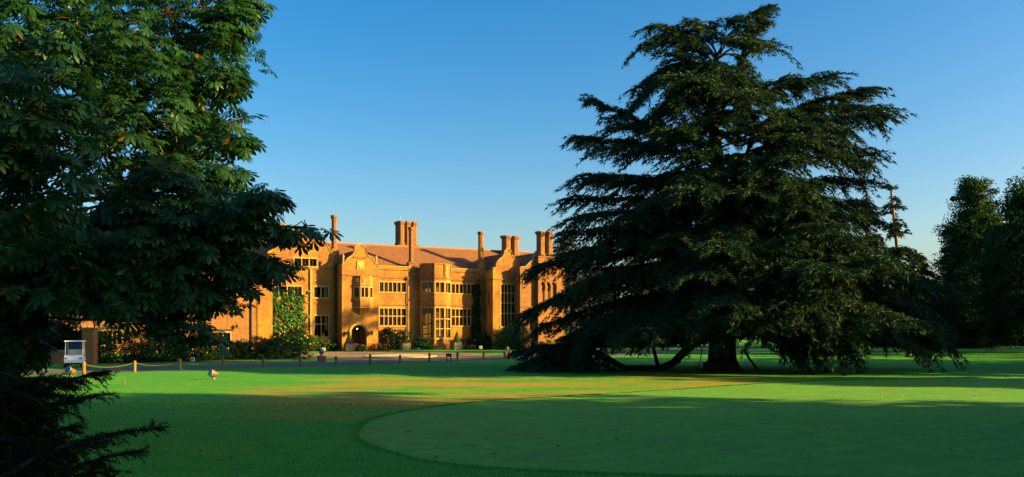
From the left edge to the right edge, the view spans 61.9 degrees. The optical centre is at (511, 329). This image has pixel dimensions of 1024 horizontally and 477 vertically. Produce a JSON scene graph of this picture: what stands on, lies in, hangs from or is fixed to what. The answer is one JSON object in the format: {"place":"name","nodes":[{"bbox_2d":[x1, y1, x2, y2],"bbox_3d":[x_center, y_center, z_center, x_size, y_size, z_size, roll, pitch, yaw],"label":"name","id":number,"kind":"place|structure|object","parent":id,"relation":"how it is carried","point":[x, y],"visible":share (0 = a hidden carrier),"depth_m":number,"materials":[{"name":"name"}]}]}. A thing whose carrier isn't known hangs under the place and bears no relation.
{"place":"outdoors","nodes":[
{"label":"outdoors","id":0,"kind":"place"},
{"bbox_2d":[302,351,507,361],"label":"forecourt","id":1,"kind":"structure","parent":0,"point":[356,356],"depth_m":76.70,"materials":[{"name":"beige gravel"}]},
{"bbox_2d":[364,354,436,357],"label":"sand bed","id":2,"kind":"object","parent":1,"relation":"on","point":[402,355],"visible":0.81,"depth_m":73.49,"materials":[{"name":"beige sand"}]},
{"bbox_2d":[503,347,510,355],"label":"ball finial","id":3,"kind":"object","parent":1,"relation":"on","point":[506,349],"visible":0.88,"depth_m":74.55,"materials":[{"name":"stone"}]},
{"bbox_2d":[0,0,1023,327],"label":"sky","id":4,"kind":"structure","parent":0,"point":[451,118],"materials":[{"name":"blue"}]},
{"bbox_2d":[21,332,1023,476],"bbox_3d":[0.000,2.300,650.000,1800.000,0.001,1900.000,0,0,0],"label":"lawn","id":5,"kind":"structure","parent":0,"point":[426,382],"depth_m":34.12,"materials":[{"name":"green plant"}]},
{"bbox_2d":[64,366,75,376],"bbox_3d":[-21.382,2.019,41.358,0.390,0.561,0.488,0,0,24],"label":"floodlight","id":6,"kind":"object","parent":5,"relation":"on","point":[68,369],"visible":0.74,"depth_m":41.23,"materials":[{"name":"beige metal"}]},
{"bbox_2d":[41,309,99,349],"bbox_3d":[-33.159,-0.263,62.853,5.828,5.325,6.551,0,0,0],"label":"yew tree","id":7,"kind":"object","parent":5,"relation":"on","point":[65,331],"visible":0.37,"depth_m":60.97,"materials":[{"name":"plant"}]},
{"bbox_2d":[46,327,98,363],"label":"garden wall","id":8,"kind":"structure","parent":5,"relation":"on","point":[90,335],"depth_m":57.43,"materials":[{"name":"brick"}]},
{"bbox_2d":[63,340,85,367],"bbox_3d":[-26.993,1.475,52.711,1.113,1.644,2.193,0,0,-22],"label":"golf cart","id":9,"kind":"object","parent":5,"relation":"on","point":[74,357],"visible":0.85,"depth_m":51.98,"materials":[{"name":"white paint"}]},
{"bbox_2d":[82,361,85,373],"bbox_3d":[-22.188,2.006,44.226,0.181,0.805,0.190,-1,1,-24],"label":"bollard","id":10,"kind":"object","parent":5,"relation":"on","point":[83,367],"visible":0.89,"depth_m":44.16,"materials":[{"name":"wood"}]},
{"bbox_2d":[0,351,169,476],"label":"yew tree","id":11,"kind":"object","parent":5,"relation":"on","point":[26,450],"visible":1,"depth_m":5.97,"materials":[{"name":"green plant"}]},
{"bbox_2d":[133,361,135,371],"bbox_3d":[-20.607,2.035,46.590,0.181,0.727,0.190,0,2,-42],"label":"bollard","id":12,"kind":"object","parent":5,"relation":"on","point":[134,366],"visible":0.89,"depth_m":46.52,"materials":[{"name":"wood"}]},
{"bbox_2d":[49,273,272,353],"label":"brick wing","id":13,"kind":"structure","parent":5,"relation":"on","point":[257,321],"depth_m":88.48,"materials":[{"name":"orange brick"}]},
{"bbox_2d":[100,327,122,345],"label":"window","id":14,"kind":"structure","parent":13,"relation":"in","point":[104,328],"depth_m":82.56,"materials":[{"name":"stone"}]},
{"bbox_2d":[210,329,232,342],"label":"window","id":15,"kind":"structure","parent":13,"relation":"in","point":[225,330],"depth_m":87.55,"materials":[{"name":"stone"}]},
{"bbox_2d":[0,0,343,375],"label":"chestnut tree","id":16,"kind":"object","parent":5,"relation":"on","point":[136,250],"visible":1,"depth_m":14.97,"materials":[{"name":"green plant"}]},
{"bbox_2d":[179,359,181,370],"bbox_3d":[-18.755,2.014,48.233,0.181,0.785,0.190,1,1,40],"label":"bollard","id":17,"kind":"object","parent":5,"relation":"on","point":[180,364],"visible":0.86,"depth_m":48.16,"materials":[{"name":"wood"}]},
{"bbox_2d":[98,358,298,363],"bbox_3d":[-23.345,2.292,64.267,15.644,0.001,6.103,0,0,-39],"label":"border bed","id":18,"kind":"object","parent":5,"relation":"on","point":[170,361],"visible":0.4,"depth_m":62.05,"materials":[{"name":"soil"}]},
{"bbox_2d":[95,325,119,362],"bbox_3d":[-28.640,0.957,59.493,2.262,2.766,2.034,0,0,18],"label":"border shrub","id":19,"kind":"object","parent":18,"relation":"on","point":[108,347],"visible":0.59,"depth_m":59.26,"materials":[{"name":"green plant"}]},
{"bbox_2d":[98,322,138,362],"bbox_3d":[-27.722,0.723,59.941,2.828,3.246,3.062,0,0,-30],"label":"border shrub","id":20,"kind":"object","parent":18,"relation":"on","point":[115,332],"visible":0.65,"depth_m":59.52,"materials":[{"name":"green plant"}]},
{"bbox_2d":[115,326,163,362],"bbox_3d":[-26.705,0.786,60.897,3.282,3.104,3.402,0,0,-44],"label":"border shrub","id":21,"kind":"object","parent":18,"relation":"on","point":[137,347],"visible":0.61,"depth_m":60.16,"materials":[{"name":"green plant"}]},
{"bbox_2d":[133,333,171,361],"bbox_3d":[-25.996,0.882,61.418,3.903,2.909,3.353,0,0,32],"label":"border shrub","id":22,"kind":"object","parent":18,"relation":"on","point":[162,359],"visible":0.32,"depth_m":60.94,"materials":[{"name":"green plant"}]},
{"bbox_2d":[154,338,193,360],"bbox_3d":[-24.535,1.136,62.552,3.485,2.397,2.966,0,0,0],"label":"border shrub","id":23,"kind":"object","parent":18,"relation":"on","point":[181,357],"visible":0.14,"depth_m":62.16,"materials":[{"name":"green plant"}]},
{"bbox_2d":[172,337,215,360],"bbox_3d":[-23.942,1.345,63.513,3.550,1.995,2.575,0,0,0],"label":"border shrub","id":24,"kind":"object","parent":18,"relation":"on","point":[202,348],"visible":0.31,"depth_m":63.11,"materials":[{"name":"green plant"}]},
{"bbox_2d":[191,338,232,360],"bbox_3d":[-22.834,1.213,64.437,3.527,2.235,2.842,0,0,0],"label":"border shrub","id":25,"kind":"object","parent":18,"relation":"on","point":[214,357],"visible":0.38,"depth_m":64.03,"materials":[{"name":"green plant"}]},
{"bbox_2d":[210,338,244,359],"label":"border shrub","id":26,"kind":"object","parent":18,"relation":"on","point":[237,352],"visible":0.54,"depth_m":65.61,"materials":[{"name":"green plant"}]},
{"bbox_2d":[224,338,265,359],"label":"border shrub","id":27,"kind":"object","parent":18,"relation":"on","point":[245,345],"visible":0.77,"depth_m":65.97,"materials":[{"name":"green plant"}]},
{"bbox_2d":[244,335,279,359],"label":"border shrub","id":28,"kind":"object","parent":18,"relation":"on","point":[259,343],"visible":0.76,"depth_m":66.42,"materials":[{"name":"green plant"}]},
{"bbox_2d":[258,338,292,358],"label":"border shrub","id":29,"kind":"object","parent":18,"relation":"on","point":[283,351],"visible":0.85,"depth_m":66.99,"materials":[{"name":"green plant"}]},
{"bbox_2d":[278,343,302,358],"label":"border shrub","id":30,"kind":"object","parent":18,"relation":"on","point":[297,349],"visible":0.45,"depth_m":68.69,"materials":[{"name":"green plant"}]},
{"bbox_2d":[294,351,314,358],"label":"flower clump","id":31,"kind":"object","parent":18,"relation":"on","point":[304,353],"visible":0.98,"depth_m":66.73,"materials":[{"name":"purple plant"}]},
{"bbox_2d":[208,369,217,379],"bbox_3d":[-13.869,2.049,39.649,0.348,0.502,0.437,0,0,42],"label":"floodlight","id":32,"kind":"object","parent":5,"relation":"on","point":[212,373],"visible":1,"depth_m":39.55,"materials":[{"name":"beige metal"}]},
{"bbox_2d":[222,358,224,368],"bbox_3d":[-16.925,2.024,50.010,0.190,0.757,0.181,0,-3,-33],"label":"bollard","id":33,"kind":"object","parent":5,"relation":"on","point":[223,363],"visible":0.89,"depth_m":49.94,"materials":[{"name":"wood"}]},
{"bbox_2d":[262,357,264,367],"bbox_3d":[-15.126,2.035,51.903,0.181,0.726,0.190,0,-2,-9],"label":"bollard","id":34,"kind":"object","parent":5,"relation":"on","point":[263,362],"visible":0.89,"depth_m":51.83,"materials":[{"name":"wood"}]},
{"bbox_2d":[317,349,325,361],"bbox_3d":[-13.800,1.850,61.828,0.600,0.900,0.600,0,0,-23],"label":"ball finial","id":35,"kind":"object","parent":5,"relation":"on","point":[321,358],"visible":0.98,"depth_m":61.64,"materials":[{"name":"stone"}]},
{"bbox_2d":[344,343,354,350],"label":"planter","id":36,"kind":"object","parent":5,"relation":"on","point":[349,347],"visible":0.98,"depth_m":91.82,"materials":[{"name":"stone"}]},
{"bbox_2d":[345,331,352,343],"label":"topiary cone","id":37,"kind":"object","parent":36,"relation":"on","point":[349,340],"visible":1,"depth_m":92.00,"materials":[{"name":"green plant"}]},
{"bbox_2d":[358,344,366,350],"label":"flower pot plant","id":38,"kind":"object","parent":5,"relation":"on","point":[362,348],"visible":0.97,"depth_m":92.96,"materials":[{"name":"green plant"}]},
{"bbox_2d":[369,343,377,350],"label":"flower pot plant","id":39,"kind":"object","parent":5,"relation":"on","point":[373,345],"visible":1,"depth_m":94.08,"materials":[{"name":"purple plant"}]},
{"bbox_2d":[375,343,382,350],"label":"flower pot plant","id":40,"kind":"object","parent":5,"relation":"on","point":[379,348],"visible":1,"depth_m":94.16,"materials":[{"name":"green plant"}]},
{"bbox_2d":[378,326,398,349],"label":"shrub","id":41,"kind":"object","parent":5,"relation":"on","point":[388,331],"visible":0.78,"depth_m":97.33,"materials":[{"name":"green plant"}]},
{"bbox_2d":[394,329,411,349],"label":"shrub","id":42,"kind":"object","parent":5,"relation":"on","point":[399,337],"visible":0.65,"depth_m":98.11,"materials":[{"name":"green plant"}]},
{"bbox_2d":[400,343,410,350],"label":"planter","id":43,"kind":"object","parent":5,"relation":"on","point":[405,346],"visible":0.98,"depth_m":94.94,"materials":[{"name":"stone"}]},
{"bbox_2d":[401,331,408,343],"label":"topiary cone","id":44,"kind":"object","parent":43,"relation":"on","point":[405,339],"visible":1,"depth_m":95.06,"materials":[{"name":"green plant"}]},
{"bbox_2d":[246,215,564,350],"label":"country house","id":45,"kind":"structure","parent":5,"relation":"on","point":[360,292],"depth_m":99.93,"materials":[{"name":"brick"}]},
{"bbox_2d":[278,285,302,297],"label":"window","id":46,"kind":"structure","parent":45,"relation":"in","point":[288,289],"depth_m":93.46,"materials":[{"name":"stone"}]},
{"bbox_2d":[271,286,310,348],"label":"creeper","id":47,"kind":"object","parent":45,"relation":"attached to","point":[290,318],"visible":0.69,"depth_m":92.84,"materials":[{"name":"green plant"}]},
{"bbox_2d":[293,257,317,267],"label":"window","id":48,"kind":"structure","parent":45,"relation":"in","point":[308,258],"depth_m":94.13,"materials":[{"name":"stone"}]},
{"bbox_2d":[313,286,329,298],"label":"window","id":49,"kind":"structure","parent":45,"relation":"in","point":[314,287],"depth_m":94.75,"materials":[{"name":"stone"}]},
{"bbox_2d":[313,314,329,337],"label":"window","id":50,"kind":"structure","parent":45,"relation":"in","point":[325,321],"depth_m":94.82,"materials":[{"name":"stone"}]},
{"bbox_2d":[378,281,406,292],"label":"window","id":51,"kind":"structure","parent":45,"relation":"in","point":[385,285],"depth_m":98.84,"materials":[{"name":"stone"}]},
{"bbox_2d":[378,307,406,326],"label":"window","id":52,"kind":"structure","parent":45,"relation":"in","point":[380,308],"depth_m":98.79,"materials":[{"name":"stone"}]},
{"bbox_2d":[451,308,473,326],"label":"window","id":53,"kind":"structure","parent":45,"relation":"in","point":[453,310],"depth_m":102.85,"materials":[{"name":"stone"}]},
{"bbox_2d":[451,283,475,294],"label":"window","id":54,"kind":"structure","parent":45,"relation":"in","point":[464,287],"depth_m":102.85,"materials":[{"name":"stone"}]},
{"bbox_2d":[470,283,482,348],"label":"wisteria","id":55,"kind":"object","parent":45,"relation":"attached to","point":[477,327],"visible":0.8,"depth_m":103.19,"materials":[{"name":"green plant"}]},
{"bbox_2d":[500,283,514,327],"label":"window","id":56,"kind":"structure","parent":45,"relation":"in","point":[504,287],"depth_m":102.87,"materials":[{"name":"stone"}]},
{"bbox_2d":[412,336,429,349],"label":"shrub","id":57,"kind":"object","parent":5,"relation":"on","point":[422,342],"visible":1,"depth_m":98.39,"materials":[{"name":"green plant"}]},
{"bbox_2d":[423,345,436,349],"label":"shrub","id":58,"kind":"object","parent":5,"relation":"on","point":[429,347],"visible":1,"depth_m":98.36,"materials":[{"name":"green plant"}]},
{"bbox_2d":[446,353,451,361],"bbox_3d":[-4.529,2.040,61.185,0.400,0.720,0.090,0,0,0],"label":"sign","id":59,"kind":"object","parent":5,"relation":"on","point":[449,354],"visible":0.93,"depth_m":61.14,"materials":[{"name":"black metal"}]},
{"bbox_2d":[451,342,461,349],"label":"planter","id":60,"kind":"object","parent":5,"relation":"on","point":[454,346],"visible":1,"depth_m":98.65,"materials":[{"name":"stone"}]},
{"bbox_2d":[453,331,460,342],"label":"topiary cone","id":61,"kind":"object","parent":60,"relation":"on","point":[456,338],"visible":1,"depth_m":98.77,"materials":[{"name":"green plant"}]},
{"bbox_2d":[456,352,458,361],"bbox_3d":[-3.979,2.004,62.235,0.181,0.812,0.190,1,-1,7],"label":"bollard","id":62,"kind":"object","parent":5,"relation":"on","point":[457,356],"visible":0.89,"depth_m":62.19,"materials":[{"name":"wood"}]},
{"bbox_2d":[460,336,475,348],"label":"shrub","id":63,"kind":"object","parent":5,"relation":"on","point":[472,342],"visible":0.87,"depth_m":101.68,"materials":[{"name":"green plant"}]},
{"bbox_2d":[462,344,478,348],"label":"shrub","id":64,"kind":"object","parent":5,"relation":"on","point":[468,346],"visible":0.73,"depth_m":100.83,"materials":[{"name":"green plant"}]},
{"bbox_2d":[474,331,491,348],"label":"shrub","id":65,"kind":"object","parent":5,"relation":"on","point":[479,337],"visible":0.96,"depth_m":102.03,"materials":[{"name":"green plant"}]},
{"bbox_2d":[491,322,537,348],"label":"clipped bush","id":66,"kind":"object","parent":5,"relation":"on","point":[504,343],"visible":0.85,"depth_m":100.35,"materials":[{"name":"green plant"}]},
{"bbox_2d":[66,374,999,468],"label":"fallen leaves","id":67,"kind":"object","parent":5,"relation":"on","point":[509,411],"visible":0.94,"depth_m":23.11,"materials":[{"name":"brown plant"}]},
{"bbox_2d":[553,229,618,332],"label":"beech tree","id":68,"kind":"object","parent":5,"relation":"on","point":[556,250],"visible":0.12,"depth_m":125.27,"materials":[{"name":"green plant"}]},
{"bbox_2d":[565,308,611,334],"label":"woodland","id":69,"kind":"object","parent":5,"relation":"on","point":[566,329],"depth_m":229.56,"materials":[{"name":"green plant"}]},
{"bbox_2d":[583,258,654,347],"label":"oak tree","id":70,"kind":"object","parent":5,"relation":"on","point":[609,298],"visible":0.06,"depth_m":110.56,"materials":[{"name":"green plant"}]},
{"bbox_2d":[654,340,707,345],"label":"yew tree","id":71,"kind":"object","parent":5,"relation":"on","point":[678,343],"visible":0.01,"depth_m":119.63,"materials":[{"name":"green plant"}]},
{"bbox_2d":[359,377,1023,476],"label":"putting green","id":72,"kind":"object","parent":5,"relation":"on","point":[788,431],"visible":0.91,"depth_m":19.49,"materials":[{"name":"green plant"}]},
{"bbox_2d":[503,3,971,375],"bbox_3d":[12.812,-7.870,48.951,23.327,21.997,21.623,0,0,32],"label":"cedar tree","id":73,"kind":"object","parent":5,"relation":"on","point":[761,248],"visible":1,"depth_m":45.16,"materials":[{"name":"green plant"}]},
{"bbox_2d":[743,349,758,369],"bbox_3d":[13.738,1.727,49.074,0.908,1.224,0.154,0,0,26],"label":"prop post","id":74,"kind":"object","parent":5,"relation":"on","point":[750,359],"visible":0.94,"depth_m":49.04,"materials":[{"name":"brown wood"}]},
{"bbox_2d":[748,336,767,347],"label":"oak tree","id":75,"kind":"object","parent":5,"relation":"on","point":[763,346],"depth_m":109.66,"materials":[{"name":"green plant"}]},
{"bbox_2d":[829,194,901,354],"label":"spruce tree","id":76,"kind":"object","parent":5,"relation":"on","point":[876,236],"visible":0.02,"depth_m":78.69,"materials":[{"name":"green plant"}]},
{"bbox_2d":[877,285,923,346],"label":"yew tree","id":77,"kind":"object","parent":5,"relation":"on","point":[892,288],"depth_m":116.90,"materials":[{"name":"green plant"}]},
{"bbox_2d":[879,184,929,356],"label":"pine tree","id":78,"kind":"object","parent":5,"relation":"on","point":[896,233],"visible":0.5,"depth_m":71.57,"materials":[{"name":"green plant"}]},
{"bbox_2d":[900,261,961,350],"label":"spruce tree","id":79,"kind":"object","parent":5,"relation":"on","point":[939,309],"visible":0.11,"depth_m":89.09,"materials":[{"name":"green plant"}]},
{"bbox_2d":[928,174,1018,348],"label":"lime tree","id":80,"kind":"object","parent":5,"relation":"on","point":[960,235],"visible":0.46,"depth_m":106.12,"materials":[{"name":"green plant"}]},
{"bbox_2d":[986,343,992,351],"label":"notice board","id":81,"kind":"object","parent":5,"relation":"on","point":[989,345],"visible":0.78,"depth_m":90.94,"materials":[{"name":"black metal"}]},
{"bbox_2d":[962,175,1023,346],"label":"oak tree","id":82,"kind":"object","parent":5,"relation":"on","point":[997,259],"visible":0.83,"depth_m":87.41,"materials":[{"name":"green plant"}]},
{"bbox_2d":[980,167,1023,329],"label":"cedar tree","id":83,"kind":"object","parent":5,"relation":"on","point":[1007,274],"visible":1,"depth_m":82.89,"materials":[{"name":"green plant"}]},
{"label":"flower bed","id":84,"kind":"structure","parent":5,"relation":"on","visible":0},
{"bbox_2d":[268,334,286,345],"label":"shrub","id":85,"kind":"object","parent":84,"relation":"on","point":[278,337],"visible":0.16,"depth_m":91.05,"materials":[{"name":"green plant"}]},
{"bbox_2d":[279,326,311,350],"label":"shrub","id":86,"kind":"object","parent":84,"relation":"on","point":[304,344],"visible":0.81,"depth_m":91.45,"materials":[{"name":"green plant"}]},
{"bbox_2d":[305,335,321,350],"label":"shrub","id":87,"kind":"object","parent":84,"relation":"on","point":[314,342],"visible":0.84,"depth_m":92.47,"materials":[{"name":"green plant"}]},
{"bbox_2d":[315,333,330,350],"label":"shrub","id":88,"kind":"object","parent":84,"relation":"on","point":[326,342],"visible":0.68,"depth_m":93.58,"materials":[{"name":"green plant"}]},
{"bbox_2d":[328,340,338,350],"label":"shrub","id":89,"kind":"object","parent":84,"relation":"on","point":[332,345],"visible":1,"depth_m":94.17,"materials":[{"name":"green plant"}]},
{"bbox_2d":[21,348,1023,374],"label":"driveway","id":90,"kind":"structure","parent":0,"point":[159,368],"depth_m":56.60,"materials":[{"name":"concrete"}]}
]}

